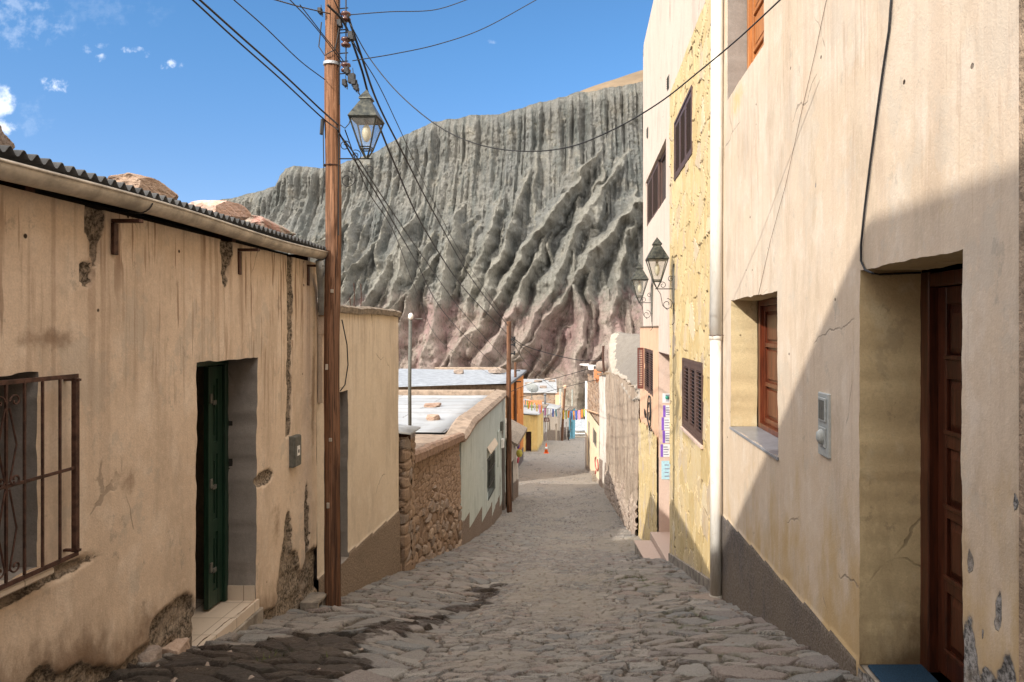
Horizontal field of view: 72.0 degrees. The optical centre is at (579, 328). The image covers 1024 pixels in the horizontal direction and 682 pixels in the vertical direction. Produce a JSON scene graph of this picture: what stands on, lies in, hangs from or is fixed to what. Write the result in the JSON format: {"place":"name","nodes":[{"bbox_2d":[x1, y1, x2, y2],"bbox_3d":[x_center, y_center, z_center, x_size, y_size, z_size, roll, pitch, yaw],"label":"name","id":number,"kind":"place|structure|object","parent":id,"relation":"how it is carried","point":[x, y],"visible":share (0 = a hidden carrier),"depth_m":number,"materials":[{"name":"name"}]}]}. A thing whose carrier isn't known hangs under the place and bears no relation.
{"place":"outdoors","nodes":[
{"label":"outdoors","id":0,"kind":"place"},
{"bbox_2d":[0,0,652,203],"label":"sky","id":1,"kind":"structure","parent":0,"point":[156,89],"materials":[{"name":"blue"}]},
{"bbox_2d":[221,81,642,418],"bbox_3d":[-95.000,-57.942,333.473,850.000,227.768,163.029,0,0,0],"label":"mountain","id":2,"kind":"structure","parent":0,"point":[549,244],"depth_m":370.67,"materials":[{"name":"grey stone"}]},
{"bbox_2d":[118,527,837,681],"bbox_3d":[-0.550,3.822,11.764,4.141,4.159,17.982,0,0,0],"label":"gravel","id":3,"kind":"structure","parent":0,"point":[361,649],"depth_m":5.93,"materials":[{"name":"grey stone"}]},
{"bbox_2d":[98,438,860,681],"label":"street","id":4,"kind":"structure","parent":0,"point":[534,635],"depth_m":5.86,"materials":[{"name":"grey stone"}]},
{"bbox_2d":[137,645,161,661],"bbox_3d":[-2.661,2.048,4.300,0.135,0.158,0.147,0,0,0],"label":"foundation stone","id":5,"kind":"object","parent":4,"relation":"on","point":[151,653],"visible":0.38,"depth_m":4.28,"materials":[{"name":"beige stone"}]},
{"bbox_2d":[162,637,189,653],"bbox_3d":[-2.628,2.114,4.550,0.136,0.156,0.167,0,0,0],"label":"foundation stone","id":6,"kind":"object","parent":4,"relation":"on","point":[178,645],"visible":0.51,"depth_m":4.52,"materials":[{"name":"beige stone"}]},
{"bbox_2d":[300,592,326,610],"bbox_3d":[-2.555,2.660,6.730,0.170,0.160,0.260,0,0,0],"label":"concrete block","id":7,"kind":"object","parent":4,"relation":"on","point":[311,600],"depth_m":6.67,"materials":[{"name":"grey concrete"}]},
{"bbox_2d":[506,321,515,512],"bbox_3d":[-2.363,3.126,24.121,0.373,6.772,0.192,0,0,22],"label":"wooden pole","id":8,"kind":"object","parent":4,"relation":"on","point":[509,442],"visible":1,"depth_m":24.08,"materials":[{"name":"brown wood"}]},
{"bbox_2d":[511,340,558,392],"bbox_3d":[-2.309,4.246,52.057,0.841,7.762,55.912,0,0,1],"label":"overhead wire","id":9,"kind":"object","parent":8,"relation":"attached to","point":[529,366],"visible":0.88,"depth_m":38.99,"materials":[{"name":"black metal"}]},
{"bbox_2d":[513,340,582,387],"bbox_3d":[-1.103,4.886,62.095,1.647,9.111,76.018,0,0,3],"label":"overhead wire","id":10,"kind":"object","parent":8,"relation":"attached to","point":[537,358],"visible":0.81,"depth_m":39.86,"materials":[{"name":"black metal"}]},
{"bbox_2d":[511,336,601,360],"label":"overhead wire","id":11,"kind":"object","parent":8,"relation":"attached to","point":[557,355],"visible":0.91,"depth_m":28.67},
{"bbox_2d":[523,399,542,412],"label":"bunting","id":12,"kind":"object","parent":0,"point":[536,408],"visible":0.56,"depth_m":48.41,"materials":[{"name":"fabric"}]},
{"bbox_2d":[580,70,642,91],"bbox_3d":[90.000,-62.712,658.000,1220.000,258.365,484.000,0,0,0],"label":"hill","id":13,"kind":"structure","parent":0,"point":[634,77],"depth_m":452.57,"materials":[{"name":"beige stone"}]},
{"bbox_2d":[868,664,937,681],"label":"door mat","id":14,"kind":"object","parent":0,"point":[901,673],"depth_m":3.74,"materials":[{"name":"blue fabric"}]},
{"bbox_3d":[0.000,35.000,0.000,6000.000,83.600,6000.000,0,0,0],"label":"ground","id":15,"kind":"structure","parent":0,"visible":0},
{"bbox_2d":[0,145,327,681],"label":"adobe house","id":16,"kind":"structure","parent":15,"relation":"on","point":[158,380],"depth_m":4.23,"materials":[{"name":"beige paint"}]},
{"bbox_2d":[0,125,14,148],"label":"rock","id":17,"kind":"object","parent":16,"relation":"on","point":[5,139],"visible":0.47,"depth_m":3.48,"materials":[{"name":"beige stone"}]},
{"bbox_2d":[107,173,178,199],"bbox_3d":[-2.951,-0.931,4.725,0.264,0.130,0.606,0,0,-6],"label":"rock","id":18,"kind":"object","parent":16,"relation":"on","point":[152,185],"visible":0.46,"depth_m":4.51,"materials":[{"name":"beige stone"}]},
{"bbox_2d":[204,366,221,609],"bbox_3d":[-2.921,1.250,5.585,0.049,1.900,0.210,0,0,0],"label":"door","id":19,"kind":"structure","parent":16,"relation":"in","point":[212,374],"depth_m":5.54,"materials":[{"name":"green paint"}]},
{"bbox_2d":[189,200,250,219],"bbox_3d":[-2.949,-0.956,5.722,0.261,0.157,0.485,0,0,6],"label":"rock","id":20,"kind":"object","parent":16,"relation":"on","point":[236,210],"visible":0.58,"depth_m":5.61,"materials":[{"name":"beige stone"}]},
{"bbox_2d":[245,215,295,235],"bbox_3d":[-2.918,-0.925,6.501,0.336,0.138,0.906,0,0,0],"label":"rock","id":21,"kind":"object","parent":16,"relation":"on","point":[262,221],"visible":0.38,"depth_m":6.19,"materials":[{"name":"beige stone"}]},
{"bbox_2d":[289,434,300,467],"bbox_3d":[-2.639,1.127,6.465,0.082,0.285,0.160,0,0,0],"label":"meter box","id":22,"kind":"object","parent":16,"relation":"attached to","point":[295,450],"visible":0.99,"depth_m":6.40,"materials":[{"name":"grey metal"}]},
{"bbox_2d":[317,0,358,606],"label":"wooden pole","id":23,"kind":"object","parent":15,"relation":"on","point":[332,64],"visible":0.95,"depth_m":6.84,"materials":[{"name":"brown wood"}]},
{"bbox_2d":[192,0,338,130],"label":"overhead wire","id":24,"kind":"object","parent":23,"relation":"attached to","point":[222,27],"visible":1,"depth_m":5.56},
{"bbox_2d":[199,0,337,124],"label":"overhead wire","id":25,"kind":"object","parent":23,"relation":"attached to","point":[252,46],"visible":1,"depth_m":5.57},
{"bbox_2d":[234,0,324,79],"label":"overhead wire","id":26,"kind":"object","parent":23,"relation":"attached to","point":[277,39],"visible":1,"depth_m":5.91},
{"bbox_2d":[275,0,329,13],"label":"overhead wire","id":27,"kind":"object","parent":23,"relation":"attached to","point":[303,7],"visible":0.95,"depth_m":6.26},
{"bbox_2d":[290,0,341,62],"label":"overhead wire","id":28,"kind":"object","parent":23,"relation":"attached to","point":[317,30],"visible":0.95,"depth_m":6.43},
{"bbox_2d":[300,5,359,94],"bbox_3d":[-2.383,-2.584,6.563,0.156,0.479,1.119,0,0,9],"label":"overhead wire","id":29,"kind":"object","parent":23,"relation":"attached to","point":[322,34],"visible":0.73,"depth_m":6.63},
{"bbox_2d":[340,320,348,390],"bbox_3d":[-2.379,0.267,7.050,0.043,0.718,0.211,0,0,0],"label":"service cable","id":30,"kind":"object","parent":23,"relation":"attached to","point":[347,355],"visible":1,"depth_m":7.10,"materials":[{"name":"black rubber"}]},
{"bbox_2d":[338,90,384,234],"bbox_3d":[-2.159,-1.626,6.850,0.422,1.425,0.282,0,0,0],"label":"street lantern","id":31,"kind":"object","parent":23,"relation":"attached to","point":[364,112],"visible":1,"depth_m":6.82,"materials":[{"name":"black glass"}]},
{"bbox_2d":[351,0,465,14],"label":"overhead wire","id":32,"kind":"object","parent":23,"relation":"attached to","point":[406,11],"visible":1,"depth_m":7.60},
{"bbox_2d":[327,4,506,333],"bbox_3d":[-2.566,-1.441,15.296,0.469,3.249,17.407,0,0,-1],"label":"overhead wire","id":33,"kind":"object","parent":23,"relation":"attached to","point":[353,45],"visible":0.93,"depth_m":8.75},
{"bbox_2d":[344,129,490,374],"bbox_3d":[-3.900,0.309,22.369,0.782,4.496,31.300,0,0,-5],"label":"overhead wire","id":34,"kind":"object","parent":23,"relation":"attached to","point":[394,234],"visible":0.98,"depth_m":9.38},
{"bbox_2d":[337,130,500,371],"bbox_3d":[-3.191,0.040,19.363,0.479,3.915,25.284,0,0,-3],"label":"overhead wire","id":35,"kind":"object","parent":23,"relation":"attached to","point":[404,241],"visible":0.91,"depth_m":10.62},
{"bbox_2d":[334,0,507,321],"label":"overhead wire","id":36,"kind":"object","parent":23,"relation":"attached to","point":[406,144],"visible":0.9,"depth_m":10.10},
{"bbox_2d":[338,133,505,360],"bbox_3d":[-2.754,-0.346,16.370,0.458,3.084,19.257,0,0,-1],"label":"overhead wire","id":37,"kind":"object","parent":23,"relation":"attached to","point":[403,228],"visible":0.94,"depth_m":10.13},
{"bbox_2d":[346,14,507,325],"bbox_3d":[-2.540,-1.575,15.394,0.419,2.967,17.212,0,0,-1],"label":"overhead wire","id":38,"kind":"object","parent":23,"relation":"attached to","point":[365,68],"visible":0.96,"depth_m":8.83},
{"bbox_2d":[352,0,535,60],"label":"overhead wire","id":39,"kind":"object","parent":23,"relation":"attached to","point":[446,41],"visible":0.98,"depth_m":7.53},
{"bbox_2d":[350,0,780,151],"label":"overhead wire","id":40,"kind":"object","parent":23,"relation":"attached to","point":[749,28],"visible":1,"depth_m":5.56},
{"bbox_2d":[313,283,401,596],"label":"beige house","id":41,"kind":"structure","parent":15,"relation":"on","point":[369,494],"depth_m":8.67,"materials":[{"name":"paint"}]},
{"bbox_2d":[398,424,420,570],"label":"stone pillar","id":42,"kind":"structure","parent":15,"relation":"on","point":[407,444],"depth_m":10.37,"materials":[{"name":"brown stone"}]},
{"bbox_2d":[411,432,464,563],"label":"stone house","id":43,"kind":"structure","parent":15,"relation":"on","point":[438,506],"depth_m":13.19,"materials":[{"name":"brown stone"}]},
{"bbox_2d":[408,313,421,425],"bbox_3d":[-3.345,0.965,14.164,0.290,2.570,0.138,0,0,0],"label":"lamp mast","id":44,"kind":"object","parent":43,"relation":"on","point":[410,316],"visible":0.95,"depth_m":14.17,"materials":[{"name":"grey metal"}]},
{"bbox_2d":[398,389,505,544],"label":"mint house","id":45,"kind":"structure","parent":15,"relation":"on","point":[476,417],"depth_m":19.63,"materials":[{"name":"paint"}]},
{"bbox_2d":[424,402,440,407],"bbox_3d":[-4.399,2.280,20.904,0.445,0.125,0.481,0,0,0],"label":"rock","id":46,"kind":"object","parent":45,"relation":"on","point":[433,405],"visible":1,"depth_m":20.68,"materials":[{"name":"beige stone"}]},
{"bbox_2d":[426,414,440,419],"bbox_3d":[-3.750,2.280,17.898,0.315,0.180,0.348,0,0,0],"label":"rock","id":47,"kind":"object","parent":45,"relation":"on","point":[433,417],"visible":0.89,"depth_m":17.78,"materials":[{"name":"beige stone"}]},
{"bbox_2d":[487,456,489,491],"bbox_3d":[-2.820,4.325,20.825,0.060,1.250,1.750,0,0,0],"label":"window","id":48,"kind":"structure","parent":45,"relation":"in","point":[489,456],"depth_m":21.12,"materials":[{"name":"grey glass"}]},
{"bbox_2d":[500,421,503,430],"bbox_3d":[-2.606,3.250,23.400,0.092,0.300,0.260,0,0,0],"label":"utility box","id":49,"kind":"object","parent":45,"relation":"attached to","point":[501,425],"visible":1,"depth_m":23.27,"materials":[{"name":"grey metal"}]},
{"bbox_2d":[398,367,526,467],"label":"orange house","id":50,"kind":"structure","parent":15,"relation":"on","point":[447,378],"depth_m":37.86,"materials":[{"name":"paint"}]},
{"bbox_2d":[453,369,463,373],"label":"roof stone","id":51,"kind":"object","parent":50,"relation":"on","point":[458,371],"visible":1,"depth_m":40.76,"materials":[{"name":"beige stone"}]},
{"bbox_2d":[488,368,505,372],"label":"roof stone","id":52,"kind":"object","parent":50,"relation":"on","point":[494,370],"visible":0.94,"depth_m":41.20,"materials":[{"name":"beige stone"}]},
{"bbox_2d":[505,418,526,507],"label":"narrow house","id":53,"kind":"structure","parent":15,"relation":"on","point":[519,430],"depth_m":27.76,"materials":[{"name":"white paint"}]},
{"bbox_2d":[516,444,521,462],"bbox_3d":[-2.430,4.950,28.000,0.260,0.800,0.500,0,0,0],"label":"carnival mask","id":54,"kind":"object","parent":53,"relation":"hanging from","point":[518,452],"visible":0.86,"depth_m":27.90,"materials":[{"name":"yellow"}]},
{"bbox_2d":[514,362,520,421],"bbox_3d":[-3.432,5.015,38.480,0.405,6.329,0.221,0,0,0],"label":"wooden pole","id":55,"kind":"object","parent":15,"relation":"on","point":[515,392],"visible":0.38,"depth_m":38.44,"materials":[{"name":"brown wood"}]},
{"bbox_2d":[523,400,544,451],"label":"yellow house","id":56,"kind":"structure","parent":15,"relation":"on","point":[533,435],"depth_m":50.68,"materials":[{"name":"paint"}]},
{"bbox_2d":[526,432,530,450],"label":"door","id":57,"kind":"structure","parent":56,"relation":"in","point":[528,434],"depth_m":51.00,"materials":[{"name":"brown wood"}]},
{"bbox_2d":[524,404,548,441],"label":"light blue house","id":58,"kind":"structure","parent":15,"relation":"on","point":[544,406],"depth_m":59.06,"materials":[{"name":"white paint"}]},
{"bbox_2d":[523,398,561,440],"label":"worn house","id":59,"kind":"structure","parent":15,"relation":"on","point":[553,428],"depth_m":64.73,"materials":[{"name":"beige paint"}]},
{"bbox_2d":[526,383,537,399],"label":"satellite dish","id":60,"kind":"object","parent":59,"relation":"on","point":[532,387],"visible":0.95,"depth_m":65.99,"materials":[{"name":"white metal"}]},
{"bbox_2d":[523,379,562,406],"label":"brick house","id":61,"kind":"structure","parent":15,"relation":"on","point":[552,397],"depth_m":74.04,"materials":[{"name":"pink paint"}]},
{"bbox_2d":[559,388,560,409],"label":"concrete post","id":62,"kind":"object","parent":15,"relation":"on","point":[560,397],"visible":0.31,"depth_m":70.42,"materials":[{"name":"white concrete"}]},
{"bbox_2d":[561,385,565,440],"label":"wooden post","id":63,"kind":"object","parent":15,"relation":"on","point":[562,424],"visible":0.84,"depth_m":67.11,"materials":[{"name":"brown wood"}]},
{"bbox_2d":[560,406,569,440],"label":"worn house","id":64,"kind":"structure","parent":15,"relation":"on","point":[566,425],"depth_m":72.27,"materials":[{"name":"white paint"}]},
{"bbox_2d":[569,406,576,438],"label":"blue house","id":65,"kind":"structure","parent":15,"relation":"on","point":[572,424],"depth_m":77.68,"materials":[{"name":"paint"}]},
{"bbox_2d":[575,419,584,435],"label":"white house","id":66,"kind":"structure","parent":15,"relation":"on","point":[579,427],"depth_m":95.73,"materials":[{"name":"paint"}]},
{"bbox_2d":[584,369,601,483],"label":"mural house","id":67,"kind":"structure","parent":15,"relation":"on","point":[591,409],"depth_m":38.03,"materials":[{"name":"yellow paint"}]},
{"bbox_2d":[523,379,598,396],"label":"overhead wire","id":68,"kind":"object","parent":67,"relation":"attached to","point":[559,388],"visible":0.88,"depth_m":39.99,"materials":[{"name":"black metal"}]},
{"bbox_2d":[544,408,584,419],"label":"bunting","id":69,"kind":"object","parent":67,"relation":"hanging from","point":[557,413],"visible":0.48,"depth_m":45.26,"materials":[{"name":"fabric"}]},
{"bbox_2d":[592,471,595,481],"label":"stone block","id":70,"kind":"structure","parent":15,"relation":"on","point":[593,476],"depth_m":35.50,"materials":[{"name":"beige stone"}]},
{"bbox_2d":[597,372,610,489],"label":"streaked white house","id":71,"kind":"structure","parent":15,"relation":"on","point":[602,433],"depth_m":32.50,"materials":[{"name":"paint"}]},
{"bbox_2d":[580,364,602,372],"bbox_3d":[0.564,2.091,33.663,1.161,0.822,0.365,0,0,0],"label":"street lamp","id":72,"kind":"object","parent":71,"relation":"attached to","point":[590,367],"visible":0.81,"depth_m":33.50,"materials":[{"name":"white metal"}]},
{"bbox_2d":[511,369,586,391],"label":"overhead wire","id":73,"kind":"object","parent":72,"relation":"attached to","point":[548,379],"visible":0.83,"depth_m":36.30,"materials":[{"name":"black metal"}]},
{"bbox_2d":[596,361,608,371],"bbox_3d":[1.000,1.700,31.500,0.600,0.500,0.585,0,0,0],"label":"clay pot","id":74,"kind":"object","parent":71,"relation":"on","point":[599,368],"visible":0.82,"depth_m":31.30,"materials":[{"name":"beige ceramic"}]},
{"bbox_2d":[602,346,604,372],"bbox_3d":[1.025,1.351,30.600,0.150,1.206,0.100,0,0,0],"label":"chimney pipe","id":75,"kind":"object","parent":71,"relation":"on","point":[603,365],"visible":1,"depth_m":30.56,"materials":[{"name":"metal"}]},
{"bbox_2d":[604,332,639,535],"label":"adobe barn","id":76,"kind":"structure","parent":15,"relation":"on","point":[621,479],"depth_m":23.46,"materials":[{"name":"white paint"}]},
{"bbox_2d":[634,0,710,591],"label":"house","id":77,"kind":"structure","parent":15,"relation":"on","point":[674,508],"depth_m":11.04,"materials":[{"name":"yellow paint"}]},
{"bbox_2d":[630,263,652,329],"bbox_3d":[1.317,-0.683,14.900,0.465,1.445,0.364,0,0,0],"label":"wall lantern","id":78,"kind":"object","parent":77,"relation":"attached to","point":[639,275],"depth_m":14.86,"materials":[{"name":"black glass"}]},
{"bbox_2d":[637,348,658,398],"bbox_3d":[1.540,0.960,15.971,0.280,1.080,2.222,0,0,0],"label":"shuttered window","id":79,"kind":"structure","parent":77,"relation":"in","point":[647,355],"depth_m":17.00,"materials":[{"name":"brown paint"}]},
{"bbox_2d":[644,395,652,432],"bbox_3d":[1.519,1.961,15.573,0.025,1.001,1.954,0,0,0],"label":"iron ornament","id":80,"kind":"object","parent":77,"relation":"attached to","point":[648,406],"visible":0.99,"depth_m":15.42,"materials":[{"name":"black metal"}]},
{"bbox_2d":[647,148,665,225],"bbox_3d":[1.645,-2.880,14.570,0.130,1.120,3.900,0,0,0],"label":"upper window","id":81,"kind":"structure","parent":77,"relation":"in","point":[656,185],"depth_m":14.51,"materials":[{"name":"brown paint"}]},
{"bbox_2d":[645,238,674,324],"bbox_3d":[1.313,-0.775,11.420,0.474,1.436,0.360,0,0,0],"label":"wall lantern","id":82,"kind":"object","parent":77,"relation":"attached to","point":[657,252],"depth_m":11.39,"materials":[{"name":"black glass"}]},
{"bbox_2d":[660,444,669,456],"bbox_3d":[1.680,2.398,13.784,0.190,0.246,0.008,0,0,0],"label":"poster","id":83,"kind":"object","parent":77,"relation":"attached to","point":[664,450],"visible":0.94,"depth_m":13.78,"materials":[{"name":"paper"}]},
{"bbox_2d":[661,461,669,478],"bbox_3d":[1.700,2.783,13.784,0.190,0.364,0.008,0,0,0],"label":"poster","id":84,"kind":"object","parent":77,"relation":"attached to","point":[665,469],"visible":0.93,"depth_m":13.78,"materials":[{"name":"paper"}]},
{"bbox_2d":[661,417,669,429],"bbox_3d":[1.700,1.871,13.784,0.190,0.256,0.008,0,0,0],"label":"poster","id":85,"kind":"object","parent":77,"relation":"attached to","point":[665,421],"visible":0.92,"depth_m":13.78,"materials":[{"name":"paper"}]},
{"bbox_2d":[662,431,669,442],"bbox_3d":[1.720,2.128,13.784,0.190,0.236,0.008,0,0,0],"label":"poster","id":86,"kind":"object","parent":77,"relation":"attached to","point":[665,436],"visible":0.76,"depth_m":13.78,"materials":[{"name":"paper"}]},
{"bbox_2d":[662,393,669,402],"bbox_3d":[1.720,1.364,13.782,0.190,0.187,0.076,0,0,0],"label":"poster","id":87,"kind":"object","parent":77,"relation":"attached to","point":[665,397],"visible":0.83,"depth_m":13.78,"materials":[{"name":"paper"}]},
{"bbox_2d":[663,405,669,416],"bbox_3d":[1.730,1.620,13.784,0.190,0.227,0.008,0,0,0],"label":"poster","id":88,"kind":"object","parent":77,"relation":"attached to","point":[666,410],"visible":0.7,"depth_m":13.78,"materials":[{"name":"paper"}]},
{"bbox_2d":[674,85,692,180],"bbox_3d":[1.589,-2.880,10.520,0.118,0.950,1.790,0,0,0],"label":"shuttered window","id":89,"kind":"structure","parent":77,"relation":"in","point":[683,148],"depth_m":10.44,"materials":[{"name":"brown paint"}]},
{"bbox_2d":[680,358,703,448],"bbox_3d":[1.579,0.972,9.645,0.138,1.075,1.770,0,0,0],"label":"shuttered window","id":90,"kind":"structure","parent":77,"relation":"in","point":[692,371],"depth_m":9.61,"materials":[{"name":"brown paint"}]},
{"bbox_2d":[689,593,719,600],"bbox_3d":[1.377,3.019,7.550,0.356,0.254,0.482,0,0,0],"label":"footing stone","id":91,"kind":"object","parent":15,"relation":"on","point":[705,596],"visible":0.15,"depth_m":7.57,"materials":[{"name":"grey stone"}]},
{"bbox_2d":[722,0,1018,681],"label":"cream house","id":92,"kind":"structure","parent":15,"relation":"on","point":[887,532],"depth_m":3.88,"materials":[{"name":"paint"}]},
{"bbox_2d":[709,0,723,598],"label":"downpipe","id":93,"kind":"object","parent":92,"relation":"attached to","point":[716,180],"visible":0.85,"depth_m":7.54,"materials":[{"name":"metal"}]},
{"bbox_2d":[747,0,763,68],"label":"upper window","id":94,"kind":"structure","parent":92,"relation":"in","point":[755,8],"depth_m":7.21,"materials":[{"name":"brown wood"}]},
{"bbox_2d":[758,298,777,437],"bbox_3d":[1.859,0.355,6.320,0.102,1.290,1.660,0,0,0],"label":"window","id":95,"kind":"structure","parent":92,"relation":"in","point":[767,308],"depth_m":6.93,"materials":[{"name":"brown wood"}]},
{"bbox_2d":[758,0,826,294],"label":"wall wire","id":96,"kind":"object","parent":92,"relation":"attached to","point":[795,139],"depth_m":4.99,"materials":[{"name":"metal"}]},
{"bbox_2d":[816,392,830,458],"bbox_3d":[1.530,0.605,4.420,0.080,0.400,0.190,0,0,0],"label":"electricity meter box","id":97,"kind":"object","parent":92,"relation":"attached to","point":[823,435],"visible":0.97,"depth_m":4.37,"materials":[{"name":"grey plastic"}]},
{"bbox_2d":[818,399,823,419],"bbox_3d":[1.522,0.510,4.420,0.003,0.120,0.090,0,0,0],"label":"name window","id":98,"kind":"structure","parent":97,"relation":"in","point":[820,402],"depth_m":4.42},
{"bbox_2d":[818,397,825,422],"bbox_3d":[1.529,0.510,4.420,0.010,0.150,0.130,0,0,0],"label":"name window frame","id":99,"kind":"structure","parent":97,"relation":"in","point":[820,398],"depth_m":4.36,"materials":[{"name":"grey plastic"}]},
{"bbox_2d":[860,0,920,274],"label":"wall cable","id":100,"kind":"object","parent":92,"relation":"attached to","point":[874,131],"depth_m":3.69,"materials":[{"name":"black rubber"}]},
{"bbox_2d":[938,285,963,681],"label":"door","id":101,"kind":"structure","parent":92,"relation":"in","point":[950,575],"depth_m":3.68,"materials":[{"name":"brown wood"}]},
{"bbox_2d":[1019,0,1023,681],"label":"neighbour house","id":102,"kind":"structure","parent":15,"relation":"on","point":[1021,340],"depth_m":2.44,"materials":[{"name":"beige paint"}]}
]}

